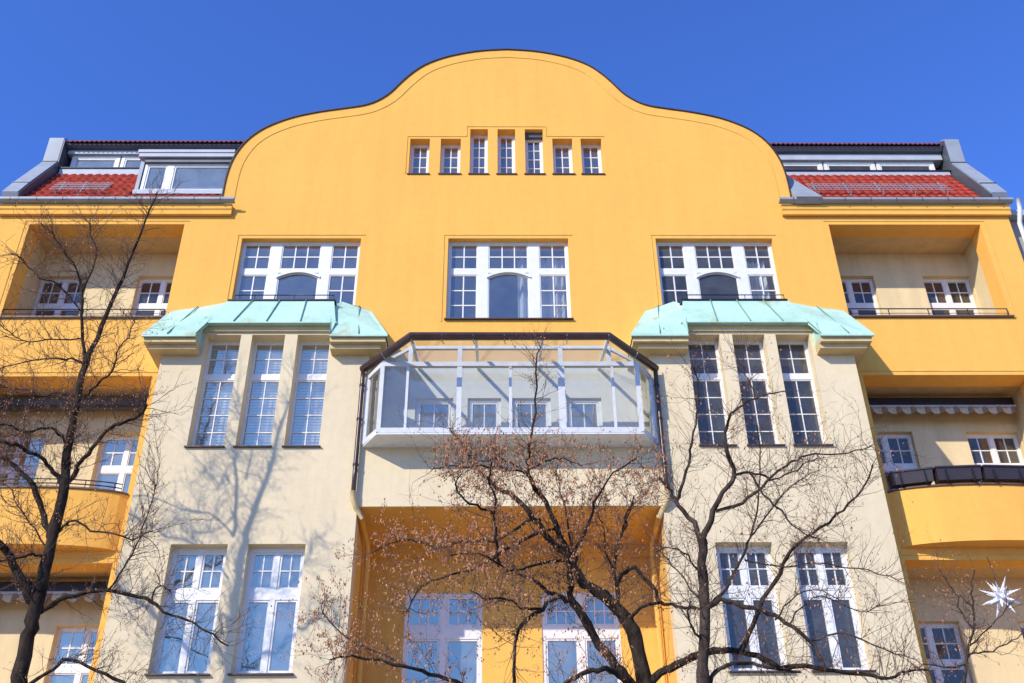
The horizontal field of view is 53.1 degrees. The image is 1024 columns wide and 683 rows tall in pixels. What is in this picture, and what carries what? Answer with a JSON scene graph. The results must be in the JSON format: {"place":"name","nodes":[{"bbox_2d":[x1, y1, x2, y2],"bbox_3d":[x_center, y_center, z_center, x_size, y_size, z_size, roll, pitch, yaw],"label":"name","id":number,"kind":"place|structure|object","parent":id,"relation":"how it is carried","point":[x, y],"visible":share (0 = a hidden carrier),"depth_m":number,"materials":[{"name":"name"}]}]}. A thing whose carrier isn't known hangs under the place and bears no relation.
{"place":"outdoors","nodes":[
{"label":"outdoors","id":0,"kind":"place"},
{"bbox_2d":[0,0,1023,209],"label":"sky","id":1,"kind":"structure","parent":0,"point":[927,71],"materials":[{"name":"blue"}]},
{"bbox_2d":[1008,210,1023,260],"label":"neighbour building","id":2,"kind":"structure","parent":0,"point":[1015,228],"depth_m":22.29,"materials":[{"name":"grey metal"}]},
{"bbox_3d":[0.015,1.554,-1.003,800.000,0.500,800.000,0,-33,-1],"label":"ground","id":3,"kind":"structure","parent":0,"visible":0},
{"bbox_2d":[0,164,269,682],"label":"bare tree","id":4,"kind":"object","parent":3,"relation":"on","point":[35,598],"visible":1,"depth_m":15.14,"materials":[{"name":"brown plant"}]},
{"bbox_2d":[0,48,1023,682],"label":"apartment building","id":5,"kind":"structure","parent":3,"relation":"on","point":[392,238],"depth_m":19.98,"materials":[{"name":"yellow paint"}]},
{"bbox_2d":[0,436,45,485],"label":"window","id":6,"kind":"structure","parent":5,"relation":"in","point":[34,469],"depth_m":20.03,"materials":[{"name":"white paint"}]},
{"bbox_2d":[45,286,61,315],"bbox_3d":[-9.990,-0.372,22.137,0.300,2.000,0.124,0,-33,-1],"label":"curtain","id":7,"kind":"object","parent":5,"relation":"hanging from","point":[54,300],"visible":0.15,"depth_m":22.49,"materials":[{"name":"fabric"}]},
{"bbox_2d":[31,279,85,315],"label":"window","id":8,"kind":"structure","parent":5,"relation":"in","point":[64,282],"depth_m":22.15,"materials":[{"name":"white paint"}]},
{"bbox_2d":[46,627,98,682],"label":"window","id":9,"kind":"structure","parent":5,"relation":"in","point":[66,670],"depth_m":18.01,"materials":[{"name":"white paint"}]},
{"bbox_2d":[70,156,121,166],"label":"window","id":10,"kind":"structure","parent":5,"relation":"in","point":[117,159],"depth_m":24.29,"materials":[{"name":"white paint"}]},
{"bbox_2d":[92,436,138,491],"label":"window","id":11,"kind":"structure","parent":5,"relation":"in","point":[123,470],"depth_m":20.03,"materials":[{"name":"white paint"}]},
{"bbox_2d":[120,156,140,166],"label":"window","id":12,"kind":"structure","parent":5,"relation":"in","point":[124,160],"depth_m":24.29,"materials":[{"name":"white paint"}]},
{"bbox_2d":[132,279,172,314],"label":"window","id":13,"kind":"structure","parent":5,"relation":"in","point":[160,304],"depth_m":22.23,"materials":[{"name":"white paint"}]},
{"bbox_2d":[140,164,228,188],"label":"window","id":14,"kind":"structure","parent":5,"relation":"in","point":[170,173],"depth_m":22.84,"materials":[{"name":"white paint"}]},
{"bbox_2d":[144,548,226,675],"bbox_3d":[-5.225,4.357,16.637,1.010,2.170,0.310,0,-33,-1],"label":"window","id":15,"kind":"structure","parent":5,"relation":"in","point":[200,553],"depth_m":16.83,"materials":[{"name":"white paint"}]},
{"bbox_2d":[184,342,239,447],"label":"window","id":16,"kind":"structure","parent":5,"relation":"in","point":[208,378],"depth_m":19.15,"materials":[{"name":"white paint"}]},
{"bbox_2d":[196,346,238,444],"bbox_3d":[-5.453,1.039,19.174,0.590,2.400,0.020,0,-33,-1],"label":"window blind","id":17,"kind":"object","parent":5,"relation":"attached to","point":[204,439],"depth_m":19.10,"materials":[{"name":"white plastic"}]},
{"bbox_2d":[233,342,283,447],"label":"window","id":18,"kind":"structure","parent":5,"relation":"in","point":[254,378],"depth_m":19.16,"materials":[{"name":"white paint"}]},
{"bbox_2d":[244,346,283,444],"bbox_3d":[-4.608,1.038,19.186,0.560,2.400,0.020,0,-33,-1],"label":"window blind","id":19,"kind":"object","parent":5,"relation":"attached to","point":[267,410],"depth_m":19.13,"materials":[{"name":"white plastic"}]},
{"bbox_2d":[227,548,304,675],"bbox_3d":[-3.930,4.355,16.654,1.020,2.170,0.310,0,-33,-1],"label":"window","id":20,"kind":"structure","parent":5,"relation":"in","point":[272,595],"depth_m":16.84,"materials":[{"name":"white paint"}]},
{"bbox_2d":[234,242,360,304],"bbox_3d":[-4.427,-1.224,21.160,2.500,2.060,0.100,0,-33,-1],"label":"window","id":21,"kind":"structure","parent":5,"relation":"in","point":[274,272],"depth_m":21.31,"materials":[{"name":"white paint"}]},
{"bbox_2d":[282,342,329,447],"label":"window","id":22,"kind":"structure","parent":5,"relation":"in","point":[300,378],"depth_m":19.17,"materials":[{"name":"white paint"}]},
{"bbox_2d":[291,346,328,444],"bbox_3d":[-3.748,1.037,19.197,0.560,2.400,0.020,0,-33,-1],"label":"window blind","id":23,"kind":"object","parent":5,"relation":"attached to","point":[311,427],"depth_m":19.16,"materials":[{"name":"white plastic"}]},
{"bbox_2d":[407,145,429,173],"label":"window","id":24,"kind":"structure","parent":5,"relation":"in","point":[413,147],"depth_m":23.13,"materials":[{"name":"white paint"}]},
{"bbox_2d":[415,400,452,427],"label":"window","id":25,"kind":"structure","parent":5,"relation":"in","point":[418,402],"depth_m":19.49,"materials":[{"name":"white paint"}]},
{"bbox_2d":[402,593,482,682],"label":"window","id":26,"kind":"structure","parent":5,"relation":"in","point":[452,633],"depth_m":18.32,"materials":[{"name":"white paint"}]},
{"bbox_2d":[438,145,460,174],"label":"window","id":27,"kind":"structure","parent":5,"relation":"in","point":[443,147],"depth_m":23.13,"materials":[{"name":"white paint"}]},
{"bbox_2d":[468,135,488,174],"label":"window","id":28,"kind":"structure","parent":5,"relation":"in","point":[472,137],"depth_m":23.19,"materials":[{"name":"white paint"}]},
{"bbox_2d":[467,400,500,426],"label":"window","id":29,"kind":"structure","parent":5,"relation":"in","point":[470,402],"depth_m":19.50,"materials":[{"name":"white paint"}]},
{"bbox_2d":[496,135,516,174],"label":"window","id":30,"kind":"structure","parent":5,"relation":"in","point":[500,137],"depth_m":23.19,"materials":[{"name":"white paint"}]},
{"bbox_2d":[444,242,573,319],"bbox_3d":[-0.072,-1.262,21.140,2.590,2.090,0.270,0,-33,-1],"label":"window","id":31,"kind":"structure","parent":5,"relation":"in","point":[482,272],"depth_m":21.31,"materials":[{"name":"white paint"}]},
{"bbox_2d":[512,399,550,426],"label":"window","id":32,"kind":"structure","parent":5,"relation":"in","point":[547,403],"depth_m":19.52,"materials":[{"name":"white paint"}]},
{"bbox_2d":[524,133,545,174],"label":"window","id":33,"kind":"structure","parent":5,"relation":"in","point":[533,138],"depth_m":23.29,"materials":[{"name":"white paint"}]},
{"bbox_2d":[517,258,565,317],"bbox_3d":[0.620,-0.927,21.439,1.000,2.000,0.128,0,-33,-1],"label":"curtain","id":34,"kind":"object","parent":5,"relation":"hanging from","point":[547,297],"visible":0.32,"depth_m":21.51,"materials":[{"name":"white fabric"}]},
{"bbox_2d":[552,145,574,174],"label":"window","id":35,"kind":"structure","parent":5,"relation":"in","point":[569,147],"depth_m":23.16,"materials":[{"name":"white paint"}]},
{"bbox_2d":[541,592,621,682],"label":"window","id":36,"kind":"structure","parent":5,"relation":"in","point":[548,630],"depth_m":18.33,"materials":[{"name":"white paint"}]},
{"bbox_2d":[566,399,602,426],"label":"window","id":37,"kind":"structure","parent":5,"relation":"in","point":[597,402],"depth_m":19.52,"materials":[{"name":"white paint"}]},
{"bbox_2d":[581,145,604,174],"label":"window","id":38,"kind":"structure","parent":5,"relation":"in","point":[590,147],"depth_m":23.17,"materials":[{"name":"white paint"}]},
{"bbox_2d":[688,341,736,446],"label":"window","id":39,"kind":"structure","parent":5,"relation":"in","point":[719,379],"depth_m":19.28,"materials":[{"name":"white paint"}]},
{"bbox_2d":[656,242,780,304],"bbox_3d":[4.282,-1.234,21.278,2.480,2.060,0.100,0,-33,-1],"label":"window","id":40,"kind":"structure","parent":5,"relation":"in","point":[740,271],"depth_m":21.43,"materials":[{"name":"white paint"}]},
{"bbox_2d":[716,546,787,672],"bbox_3d":[3.909,4.346,16.760,1.020,2.170,0.310,0,-33,-1],"label":"window","id":41,"kind":"structure","parent":5,"relation":"in","point":[744,574],"depth_m":16.96,"materials":[{"name":"white paint"}]},
{"bbox_2d":[747,261,769,298],"bbox_3d":[5.145,-0.890,21.473,0.550,1.900,0.126,0,-33,-1],"label":"curtain","id":42,"kind":"object","parent":5,"relation":"hanging from","point":[755,283],"visible":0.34,"depth_m":21.68,"materials":[{"name":"white fabric"}]},
{"bbox_2d":[733,341,784,445],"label":"window","id":43,"kind":"structure","parent":5,"relation":"in","point":[762,375],"depth_m":19.30,"materials":[{"name":"white paint"}]},
{"bbox_2d":[782,162,822,169],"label":"window","id":44,"kind":"structure","parent":5,"relation":"in","point":[819,166],"depth_m":24.43,"materials":[{"name":"white paint"}]},
{"bbox_2d":[776,341,833,445],"bbox_3d":[5.360,0.936,19.022,0.710,2.390,0.360,0,-33,-1],"label":"window","id":45,"kind":"structure","parent":5,"relation":"in","point":[787,377],"depth_m":19.31,"materials":[{"name":"white paint"}]},
{"bbox_2d":[793,546,874,671],"bbox_3d":[5.204,4.345,16.777,1.010,2.170,0.310,0,-33,-1],"label":"window","id":46,"kind":"structure","parent":5,"relation":"in","point":[822,573],"depth_m":16.96,"materials":[{"name":"white paint"}]},
{"bbox_2d":[823,162,875,169],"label":"window","id":47,"kind":"structure","parent":5,"relation":"in","point":[826,165],"depth_m":24.44,"materials":[{"name":"white paint"}]},
{"bbox_2d":[841,279,879,314],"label":"window","id":48,"kind":"structure","parent":5,"relation":"in","point":[852,303],"depth_m":22.43,"materials":[{"name":"white paint"}]},
{"bbox_2d":[876,434,917,489],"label":"window","id":49,"kind":"structure","parent":5,"relation":"in","point":[885,445],"depth_m":20.38,"materials":[{"name":"white paint"}]},
{"bbox_2d":[875,162,934,169],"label":"window","id":50,"kind":"structure","parent":5,"relation":"in","point":[878,165],"depth_m":24.46,"materials":[{"name":"white paint"}]},
{"bbox_2d":[886,467,933,488],"bbox_3d":[7.204,2.499,18.498,0.805,0.305,0.274,-8,-34,12],"label":"planter box","id":51,"kind":"object","parent":5,"relation":"attached to","point":[907,478],"visible":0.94,"depth_m":18.43,"materials":[{"name":"brown paint"}]},
{"bbox_2d":[919,623,970,682],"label":"window","id":52,"kind":"structure","parent":5,"relation":"in","point":[948,662],"depth_m":18.26,"materials":[{"name":"white paint"}]},
{"bbox_2d":[923,279,977,314],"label":"window","id":53,"kind":"structure","parent":5,"relation":"in","point":[949,303],"depth_m":22.46,"materials":[{"name":"white paint"}]},
{"bbox_2d":[932,464,981,483],"bbox_3d":[7.995,2.421,18.389,0.836,0.305,0.280,-2,-33,2],"label":"planter box","id":54,"kind":"object","parent":5,"relation":"attached to","point":[957,474],"visible":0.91,"depth_m":18.32,"materials":[{"name":"brown paint"}]},
{"bbox_2d":[966,434,1023,465],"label":"window","id":55,"kind":"structure","parent":5,"relation":"in","point":[990,438],"depth_m":20.45,"materials":[{"name":"white paint"}]},
{"bbox_2d":[980,556,1021,617],"bbox_3d":[8.239,4.129,17.378,0.666,1.088,0.655,9,-34,-15],"label":"star lantern","id":56,"kind":"object","parent":5,"relation":"hanging from","point":[1000,601],"visible":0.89,"depth_m":17.21,"materials":[{"name":"white paper"}]},
{"bbox_2d":[980,464,1023,482],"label":"planter box","id":57,"kind":"object","parent":5,"relation":"attached to","point":[1004,473],"visible":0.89,"depth_m":18.32,"materials":[{"name":"brown paint"}]},
{"bbox_2d":[271,301,961,682],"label":"maple tree","id":58,"kind":"object","parent":3,"relation":"on","point":[569,559],"visible":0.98,"depth_m":9.97,"materials":[{"name":"brown plant"}]},
{"bbox_2d":[608,324,970,682],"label":"street tree","id":59,"kind":"object","parent":3,"relation":"on","point":[706,603],"visible":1,"depth_m":9.58,"materials":[{"name":"brown plant"}]},
{"bbox_2d":[890,531,1023,682],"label":"sapling","id":60,"kind":"object","parent":3,"relation":"on","point":[967,650],"visible":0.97,"depth_m":13.15,"materials":[{"name":"brown plant"}]}
]}

